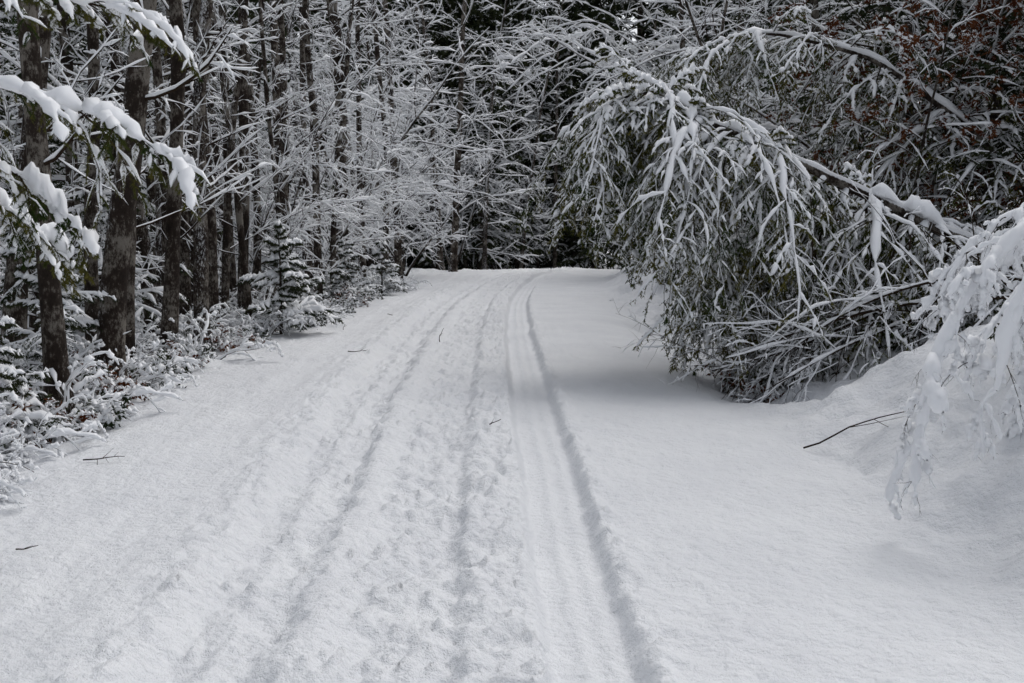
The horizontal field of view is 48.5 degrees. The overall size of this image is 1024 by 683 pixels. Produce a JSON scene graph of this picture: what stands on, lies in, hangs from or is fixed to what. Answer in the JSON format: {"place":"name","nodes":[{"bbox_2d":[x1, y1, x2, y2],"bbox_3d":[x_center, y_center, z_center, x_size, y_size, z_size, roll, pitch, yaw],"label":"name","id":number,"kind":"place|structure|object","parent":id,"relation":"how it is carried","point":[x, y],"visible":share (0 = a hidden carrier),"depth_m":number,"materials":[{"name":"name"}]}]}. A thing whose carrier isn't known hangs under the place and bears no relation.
{"place":"outdoors","nodes":[
{"label":"outdoors","id":0,"kind":"place"},
{"bbox_2d":[0,266,1023,682],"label":"snow covered road","id":1,"kind":"structure","parent":0,"point":[330,502],"depth_m":6.68,"materials":[{"name":"white snow"}]},
{"bbox_2d":[16,545,37,549],"bbox_3d":[-2.698,1.143,6.336,0.118,0.023,0.048,-1,4,-14],"label":"fallen twig","id":2,"kind":"object","parent":1,"relation":"on","point":[25,548],"visible":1,"depth_m":6.31,"materials":[{"name":"wood"}]},
{"bbox_2d":[83,452,124,463],"bbox_3d":[-3.034,0.858,8.449,0.192,0.125,0.295,-4,6,-45],"label":"fallen twig","id":3,"kind":"object","parent":1,"relation":"on","point":[102,458],"visible":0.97,"depth_m":8.45,"materials":[{"name":"brown wood"}]},
{"bbox_2d":[803,411,905,448],"bbox_3d":[2.614,0.663,8.620,0.791,0.355,0.123,3,5,31],"label":"fallen twig","id":4,"kind":"object","parent":1,"relation":"on","point":[850,427],"visible":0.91,"depth_m":8.68,"materials":[{"name":"brown wood"}]},
{"bbox_2d":[885,202,1023,520],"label":"snow laden shrub","id":5,"kind":"object","parent":1,"relation":"on","point":[961,290],"visible":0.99,"depth_m":6.49,"materials":[{"name":"white snow"}]},
{"bbox_2d":[0,148,1023,578],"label":"snow ground","id":6,"kind":"structure","parent":0,"point":[978,506],"depth_m":8.37,"materials":[{"name":"white snow"}]},
{"bbox_2d":[0,163,17,270],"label":"spruce tree","id":7,"kind":"object","parent":6,"relation":"on","point":[2,264],"visible":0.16,"depth_m":13.29,"materials":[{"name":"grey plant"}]},
{"bbox_2d":[0,143,25,151],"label":"bare tree","id":8,"kind":"object","parent":6,"relation":"on","point":[15,148],"visible":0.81,"depth_m":10.43,"materials":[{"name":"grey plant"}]},
{"bbox_2d":[0,377,27,400],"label":"snowy spruce sapling","id":9,"kind":"object","parent":6,"relation":"on","point":[22,391],"visible":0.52,"depth_m":9.18,"materials":[{"name":"grey plant"}]},
{"bbox_2d":[0,315,75,452],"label":"snowy spruce sapling","id":10,"kind":"object","parent":6,"relation":"on","point":[8,371],"visible":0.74,"depth_m":9.07,"materials":[{"name":"grey plant"}]},
{"bbox_2d":[11,23,85,203],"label":"bare tree","id":11,"kind":"object","parent":6,"relation":"on","point":[55,72],"visible":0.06,"depth_m":22.02,"materials":[{"name":"grey plant"}]},
{"bbox_2d":[1,17,101,176],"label":"bare tree","id":12,"kind":"object","parent":6,"relation":"on","point":[20,111],"visible":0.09,"depth_m":17.61,"materials":[{"name":"grey plant"}]},
{"bbox_2d":[0,202,133,381],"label":"snowy spruce sapling","id":13,"kind":"object","parent":6,"relation":"on","point":[79,321],"visible":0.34,"depth_m":10.97,"materials":[{"name":"grey plant"}]},
{"bbox_2d":[0,0,139,290],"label":"spruce tree","id":14,"kind":"object","parent":6,"relation":"on","point":[55,163],"visible":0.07,"depth_m":19.60,"materials":[{"name":"grey plant"}]},
{"bbox_2d":[0,0,147,360],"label":"bare tree","id":15,"kind":"object","parent":6,"relation":"on","point":[18,314],"visible":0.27,"depth_m":12.10,"materials":[{"name":"grey plant"}]},
{"bbox_2d":[0,0,156,414],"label":"bare tree","id":16,"kind":"object","parent":6,"relation":"on","point":[54,346],"visible":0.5,"depth_m":9.75,"materials":[{"name":"brown plant"}]},
{"bbox_2d":[50,5,129,355],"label":"bare tree","id":17,"kind":"object","parent":6,"relation":"on","point":[91,310],"visible":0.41,"depth_m":13.09,"materials":[{"name":"grey plant"}]},
{"bbox_2d":[0,13,184,355],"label":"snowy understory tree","id":18,"kind":"object","parent":6,"relation":"on","point":[72,195],"visible":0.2,"depth_m":14.04,"materials":[{"name":"white snow"}]},
{"bbox_2d":[0,3,192,332],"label":"spruce tree","id":19,"kind":"object","parent":6,"relation":"on","point":[5,24],"visible":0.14,"depth_m":16.16,"materials":[{"name":"grey plant"}]},
{"bbox_2d":[49,1,158,332],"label":"bare tree","id":20,"kind":"object","parent":6,"relation":"on","point":[63,31],"visible":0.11,"depth_m":15.84,"materials":[{"name":"grey plant"}]},
{"bbox_2d":[0,0,212,298],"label":"hemlock tree","id":21,"kind":"object","parent":6,"relation":"on","point":[53,243],"visible":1,"depth_m":5.66,"materials":[{"name":"grey plant"}]},
{"bbox_2d":[58,5,160,335],"bbox_3d":[-6.468,-6.782,16.217,3.411,14.116,2.356,0,4,0],"label":"bare tree","id":22,"kind":"object","parent":6,"relation":"on","point":[144,244],"visible":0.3,"depth_m":16.03,"materials":[{"name":"grey plant"}]},
{"bbox_2d":[37,164,188,351],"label":"snowy spruce sapling","id":23,"kind":"object","parent":6,"relation":"on","point":[152,312],"visible":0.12,"depth_m":14.26,"materials":[{"name":"white snow"}]},
{"bbox_2d":[0,0,252,286],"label":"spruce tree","id":24,"kind":"object","parent":6,"relation":"on","point":[114,155],"visible":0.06,"depth_m":21.27,"materials":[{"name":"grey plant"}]},
{"bbox_2d":[99,32,168,274],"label":"bare tree","id":25,"kind":"object","parent":6,"relation":"on","point":[151,192],"visible":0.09,"depth_m":20.79,"materials":[{"name":"grey plant"}]},
{"bbox_2d":[0,0,276,372],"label":"bare tree","id":26,"kind":"object","parent":6,"relation":"on","point":[130,335],"visible":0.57,"depth_m":13.07,"materials":[{"name":"grey plant"}]},
{"bbox_2d":[87,0,191,324],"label":"bare tree","id":27,"kind":"object","parent":6,"relation":"on","point":[185,286],"visible":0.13,"depth_m":17.39,"materials":[{"name":"grey plant"}]},
{"bbox_2d":[100,0,220,335],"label":"bare tree","id":28,"kind":"object","parent":6,"relation":"on","point":[213,268],"visible":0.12,"depth_m":16.43,"materials":[{"name":"grey plant"}]},
{"bbox_2d":[73,0,262,355],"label":"bare tree","id":29,"kind":"object","parent":6,"relation":"on","point":[170,301],"visible":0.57,"depth_m":13.62,"materials":[{"name":"brown plant"}]},
{"bbox_2d":[120,0,224,313],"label":"bare tree","id":30,"kind":"object","parent":6,"relation":"on","point":[157,195],"visible":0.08,"depth_m":18.36,"materials":[{"name":"grey plant"}]},
{"bbox_2d":[88,0,259,378],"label":"bare tree","id":31,"kind":"object","parent":6,"relation":"on","point":[112,314],"visible":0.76,"depth_m":11.46,"materials":[{"name":"brown plant"}]},
{"bbox_2d":[167,0,221,276],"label":"bare tree","id":32,"kind":"object","parent":6,"relation":"on","point":[184,11],"visible":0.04,"depth_m":23.53,"materials":[{"name":"grey plant"}]},
{"bbox_2d":[144,0,252,310],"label":"bare tree","id":33,"kind":"object","parent":6,"relation":"on","point":[188,88],"visible":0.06,"depth_m":19.27,"materials":[{"name":"grey plant"}]},
{"bbox_2d":[118,2,279,300],"bbox_3d":[-4.214,-6.235,14.508,2.294,13.320,3.797,0,4,-2],"label":"bare tree","id":34,"kind":"object","parent":6,"relation":"on","point":[158,76],"visible":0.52,"depth_m":14.80,"materials":[{"name":"grey plant"}]},
{"bbox_2d":[144,0,293,319],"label":"bare tree","id":35,"kind":"object","parent":6,"relation":"on","point":[226,257],"visible":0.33,"depth_m":17.79,"materials":[{"name":"grey plant"}]},
{"bbox_2d":[166,0,274,351],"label":"bare tree","id":36,"kind":"object","parent":6,"relation":"on","point":[200,269],"visible":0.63,"depth_m":14.87,"materials":[{"name":"grey plant"}]},
{"bbox_2d":[148,1,304,316],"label":"bare tree","id":37,"kind":"object","parent":6,"relation":"on","point":[242,254],"visible":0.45,"depth_m":17.16,"materials":[{"name":"grey plant"}]},
{"bbox_2d":[157,0,314,308],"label":"bare tree","id":38,"kind":"object","parent":6,"relation":"on","point":[233,280],"visible":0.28,"depth_m":19.77,"materials":[{"name":"grey plant"}]},
{"bbox_2d":[189,0,284,316],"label":"bare tree","id":39,"kind":"object","parent":6,"relation":"on","point":[243,104],"visible":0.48,"depth_m":18.66,"materials":[{"name":"grey plant"}]},
{"bbox_2d":[18,40,472,285],"bbox_3d":[-5.731,-3.633,24.150,8.730,5.966,6.633,3,5,30],"label":"snowy understory tree","id":40,"kind":"object","parent":6,"relation":"on","point":[300,248],"visible":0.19,"depth_m":23.96,"materials":[{"name":"white snow"}]},
{"bbox_2d":[135,0,359,289],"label":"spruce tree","id":41,"kind":"object","parent":6,"relation":"on","point":[291,52],"visible":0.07,"depth_m":26.06,"materials":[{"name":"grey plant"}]},
{"bbox_2d":[101,0,400,301],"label":"snowy understory tree","id":42,"kind":"object","parent":6,"relation":"on","point":[299,213],"visible":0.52,"depth_m":20.15,"materials":[{"name":"white snow"}]},
{"bbox_2d":[206,0,296,300],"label":"bare tree","id":43,"kind":"object","parent":6,"relation":"on","point":[215,151],"visible":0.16,"depth_m":22.05,"materials":[{"name":"grey plant"}]},
{"bbox_2d":[228,0,292,298],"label":"bare tree","id":44,"kind":"object","parent":6,"relation":"on","point":[258,64],"visible":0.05,"depth_m":26.61,"materials":[{"name":"grey plant"}]},
{"bbox_2d":[223,0,342,255],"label":"bare tree","id":45,"kind":"object","parent":6,"relation":"on","point":[270,134],"visible":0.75,"depth_m":19.13,"materials":[{"name":"grey plant"}]},
{"bbox_2d":[215,0,351,259],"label":"bare tree","id":46,"kind":"object","parent":6,"relation":"on","point":[275,63],"visible":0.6,"depth_m":21.46,"materials":[{"name":"grey plant"}]},
{"bbox_2d":[238,0,332,294],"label":"bare tree","id":47,"kind":"object","parent":6,"relation":"on","point":[281,26],"visible":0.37,"depth_m":22.49,"materials":[{"name":"grey plant"}]},
{"bbox_2d":[251,253,327,324],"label":"snowy spruce sapling","id":48,"kind":"object","parent":6,"relation":"on","point":[294,293],"visible":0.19,"depth_m":18.36,"materials":[{"name":"grey plant"}]},
{"bbox_2d":[236,220,343,336],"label":"snowy spruce sapling","id":49,"kind":"object","parent":6,"relation":"on","point":[291,274],"visible":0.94,"depth_m":16.89,"materials":[{"name":"grey plant"}]},
{"bbox_2d":[232,0,347,301],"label":"bare tree","id":50,"kind":"object","parent":6,"relation":"on","point":[257,268],"visible":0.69,"depth_m":19.92,"materials":[{"name":"grey plant"}]},
{"bbox_2d":[249,0,338,292],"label":"bare tree","id":51,"kind":"object","parent":6,"relation":"on","point":[304,124],"visible":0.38,"depth_m":25.19,"materials":[{"name":"grey plant"}]},
{"bbox_2d":[259,0,329,276],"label":"bare tree","id":52,"kind":"object","parent":6,"relation":"on","point":[294,78],"visible":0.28,"depth_m":27.48,"materials":[{"name":"grey plant"}]},
{"bbox_2d":[183,65,412,286],"bbox_3d":[-5.077,-3.485,26.208,5.609,5.703,5.092,-1,4,-7],"label":"snowy understory tree","id":53,"kind":"object","parent":6,"relation":"on","point":[342,224],"visible":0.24,"depth_m":26.01,"materials":[{"name":"white snow"}]},
{"bbox_2d":[258,0,345,229],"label":"bare tree","id":54,"kind":"object","parent":6,"relation":"on","point":[291,88],"visible":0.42,"depth_m":24.16,"materials":[{"name":"grey plant"}]},
{"bbox_2d":[271,0,374,281],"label":"bare tree","id":55,"kind":"object","parent":6,"relation":"on","point":[338,59],"visible":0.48,"depth_m":26.96,"materials":[{"name":"grey plant"}]},
{"bbox_2d":[227,1,428,229],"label":"bare tree","id":56,"kind":"object","parent":6,"relation":"on","point":[322,147],"visible":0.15,"depth_m":32.04,"materials":[{"name":"grey plant"}]},
{"bbox_2d":[289,0,380,297],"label":"bare tree","id":57,"kind":"object","parent":6,"relation":"on","point":[315,168],"visible":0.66,"depth_m":23.10,"materials":[{"name":"grey plant"}]},
{"bbox_2d":[290,0,384,192],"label":"bare tree","id":58,"kind":"object","parent":6,"relation":"on","point":[315,2],"visible":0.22,"depth_m":28.69,"materials":[{"name":"grey plant"}]},
{"bbox_2d":[270,0,407,284],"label":"bare tree","id":59,"kind":"object","parent":6,"relation":"on","point":[333,236],"visible":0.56,"depth_m":25.91,"materials":[{"name":"grey plant"}]},
{"bbox_2d":[234,5,455,292],"bbox_3d":[-5.067,-4.462,30.124,6.817,8.060,5.084,2,5,26],"label":"snowy understory tree","id":60,"kind":"object","parent":6,"relation":"on","point":[397,184],"visible":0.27,"depth_m":29.18,"materials":[{"name":"white snow"}]},
{"bbox_2d":[323,238,383,300],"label":"snowy spruce sapling","id":61,"kind":"object","parent":6,"relation":"on","point":[346,253],"visible":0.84,"depth_m":23.84,"materials":[{"name":"white snow"}]},
{"bbox_2d":[313,0,394,275],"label":"bare tree","id":62,"kind":"object","parent":6,"relation":"on","point":[351,172],"visible":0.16,"depth_m":31.51,"materials":[{"name":"grey plant"}]},
{"bbox_2d":[294,0,416,286],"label":"bare tree","id":63,"kind":"object","parent":6,"relation":"on","point":[362,261],"visible":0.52,"depth_m":29.45,"materials":[{"name":"grey plant"}]},
{"bbox_2d":[150,19,579,267],"bbox_3d":[-5.097,-5.814,34.699,12.610,8.617,9.580,4,6,40],"label":"snowy understory tree","id":64,"kind":"object","parent":6,"relation":"on","point":[423,108],"visible":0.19,"depth_m":34.00,"materials":[{"name":"white snow"}]},
{"bbox_2d":[323,0,417,269],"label":"bare tree","id":65,"kind":"object","parent":6,"relation":"on","point":[379,79],"visible":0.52,"depth_m":32.44,"materials":[{"name":"grey plant"}]},
{"bbox_2d":[358,239,406,296],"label":"snowy spruce sapling","id":66,"kind":"object","parent":6,"relation":"on","point":[393,284],"visible":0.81,"depth_m":27.93,"materials":[{"name":"white snow"}]},
{"bbox_2d":[315,0,477,278],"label":"bare tree","id":67,"kind":"object","parent":6,"relation":"on","point":[398,244],"visible":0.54,"depth_m":35.32,"materials":[{"name":"grey plant"}]},
{"bbox_2d":[319,75,522,275],"bbox_3d":[-3.491,-5.184,36.980,6.731,6.843,6.111,3,5,35],"label":"snowy understory tree","id":68,"kind":"object","parent":6,"relation":"on","point":[440,235],"visible":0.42,"depth_m":37.10,"materials":[{"name":"white snow"}]},
{"bbox_2d":[363,0,508,269],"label":"bare tree","id":69,"kind":"object","parent":6,"relation":"on","point":[440,251],"visible":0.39,"depth_m":46.49,"materials":[{"name":"grey plant"}]},
{"bbox_2d":[372,0,566,271],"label":"bare tree","id":70,"kind":"object","parent":6,"relation":"on","point":[453,264],"visible":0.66,"depth_m":41.24,"materials":[{"name":"grey plant"}]},
{"bbox_2d":[0,0,1023,269],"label":"distant forest","id":71,"kind":"object","parent":6,"relation":"on","point":[528,102],"visible":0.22,"depth_m":52.87,"materials":[{"name":"grey plant"}]},
{"bbox_2d":[0,226,1023,509],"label":"snowy undergrowth","id":72,"kind":"object","parent":6,"relation":"on","point":[152,366],"visible":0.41,"depth_m":11.84,"materials":[{"name":"grey plant"}]},
{"bbox_2d":[580,0,767,227],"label":"bare tree","id":73,"kind":"object","parent":6,"relation":"on","point":[681,17],"visible":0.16,"depth_m":34.62,"materials":[{"name":"grey plant"}]},
{"bbox_2d":[667,177,734,260],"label":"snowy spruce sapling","id":74,"kind":"object","parent":6,"relation":"on","point":[700,230],"visible":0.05,"depth_m":26.73,"materials":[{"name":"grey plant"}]},
{"bbox_2d":[627,0,808,205],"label":"bare tree","id":75,"kind":"object","parent":6,"relation":"on","point":[708,20],"visible":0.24,"depth_m":29.92,"materials":[{"name":"grey plant"}]},
{"bbox_2d":[551,0,899,242],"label":"snowy understory tree","id":76,"kind":"object","parent":6,"relation":"on","point":[714,24],"visible":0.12,"depth_m":27.38,"materials":[{"name":"white snow"}]},
{"bbox_2d":[512,42,1023,385],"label":"leaning hemlock tree","id":77,"kind":"object","parent":6,"relation":"on","point":[756,154],"visible":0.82,"depth_m":12.01,"materials":[{"name":"grey plant"}]},
{"bbox_2d":[648,0,905,237],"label":"snowy understory tree","id":78,"kind":"object","parent":6,"relation":"on","point":[762,110],"visible":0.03,"depth_m":24.71,"materials":[{"name":"grey plant"}]},
{"bbox_2d":[609,242,949,403],"bbox_3d":[3.040,0.254,11.997,4.070,2.577,2.059,1,4,10],"label":"fallen branch","id":79,"kind":"object","parent":6,"relation":"on","point":[869,316],"visible":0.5,"depth_m":11.94,"materials":[{"name":"grey plant"}]},
{"bbox_2d":[556,0,1023,240],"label":"snowy understory tree","id":80,"kind":"object","parent":6,"relation":"on","point":[689,9],"visible":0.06,"depth_m":19.94,"materials":[{"name":"grey plant"}]},
{"bbox_2d":[677,1,904,97],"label":"bare tree","id":81,"kind":"object","parent":6,"relation":"on","point":[823,24],"visible":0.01,"depth_m":28.01,"materials":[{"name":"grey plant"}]},
{"bbox_2d":[727,0,885,240],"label":"spruce tree","id":82,"kind":"object","parent":6,"relation":"on","point":[816,12],"visible":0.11,"depth_m":22.58,"materials":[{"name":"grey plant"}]},
{"bbox_2d":[748,0,907,211],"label":"spruce tree","id":83,"kind":"object","parent":6,"relation":"on","point":[857,27],"visible":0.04,"depth_m":25.15,"materials":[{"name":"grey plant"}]},
{"bbox_2d":[698,282,961,403],"bbox_3d":[3.884,0.477,11.877,4.255,2.212,2.044,0,4,0],"label":"fallen branch","id":84,"kind":"object","parent":6,"relation":"on","point":[832,349],"visible":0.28,"depth_m":11.37,"materials":[{"name":"grey plant"}]},
{"bbox_2d":[664,156,1008,392],"bbox_3d":[4.256,-0.561,13.419,5.146,3.399,2.403,0,4,0],"label":"bent hemlock tree","id":85,"kind":"object","parent":6,"relation":"on","point":[730,285],"visible":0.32,"depth_m":13.01,"materials":[{"name":"green plant"}]},
{"bbox_2d":[650,6,1023,236],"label":"drooping hemlock tree","id":86,"kind":"object","parent":6,"relation":"on","point":[759,44],"visible":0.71,"depth_m":14.81,"materials":[{"name":"grey plant"}]},
{"bbox_2d":[657,0,1023,276],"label":"snowy understory tree","id":87,"kind":"object","parent":6,"relation":"on","point":[768,126],"visible":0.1,"depth_m":16.47,"materials":[{"name":"white snow"}]},
{"bbox_2d":[672,150,1016,402],"bbox_3d":[3.660,-0.360,11.732,3.890,3.142,2.158,0,4,0],"label":"fallen branch","id":88,"kind":"object","parent":6,"relation":"on","point":[853,313],"visible":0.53,"depth_m":11.69,"materials":[{"name":"grey plant"}]},
{"bbox_2d":[712,243,1023,403],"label":"fallen branch","id":89,"kind":"object","parent":6,"relation":"on","point":[1015,278],"visible":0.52,"depth_m":11.35,"materials":[{"name":"grey plant"}]},
{"bbox_2d":[752,0,1023,257],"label":"spruce tree","id":90,"kind":"object","parent":6,"relation":"on","point":[884,7],"visible":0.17,"depth_m":16.37,"materials":[{"name":"green plant"}]},
{"bbox_2d":[764,0,1012,114],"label":"bare tree","id":91,"kind":"object","parent":6,"relation":"on","point":[850,26],"visible":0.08,"depth_m":22.19,"materials":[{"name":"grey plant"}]},
{"bbox_2d":[764,0,1023,273],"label":"beech tree with dead leaves","id":92,"kind":"object","parent":6,"relation":"on","point":[904,132],"visible":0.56,"depth_m":14.57,"materials":[{"name":"brown plant"}]},
{"bbox_2d":[793,0,1023,236],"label":"beech tree with dead leaves","id":93,"kind":"object","parent":6,"relation":"on","point":[876,23],"visible":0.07,"depth_m":17.26,"materials":[{"name":"brown plant"}]},
{"bbox_2d":[811,0,1020,248],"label":"spruce tree","id":94,"kind":"object","parent":6,"relation":"on","point":[905,18],"visible":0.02,"depth_m":19.16,"materials":[{"name":"grey plant"}]},
{"bbox_2d":[846,0,1023,237],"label":"spruce tree","id":95,"kind":"object","parent":6,"relation":"on","point":[1001,139],"visible":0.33,"depth_m":14.94,"materials":[{"name":"green plant"}]},
{"bbox_2d":[935,0,1023,206],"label":"beech tree with dead leaves","id":96,"kind":"object","parent":6,"relation":"on","point":[956,29],"visible":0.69,"depth_m":14.51,"materials":[{"name":"brown plant"}]},
{"bbox_2d":[939,2,1023,97],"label":"bare tree","id":97,"kind":"object","parent":6,"relation":"on","point":[967,5],"visible":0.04,"depth_m":16.78,"materials":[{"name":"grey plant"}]},
{"bbox_2d":[74,0,991,128],"label":"sky","id":98,"kind":"structure","parent":0,"point":[635,30],"materials":[{"name":"white"}]}
]}

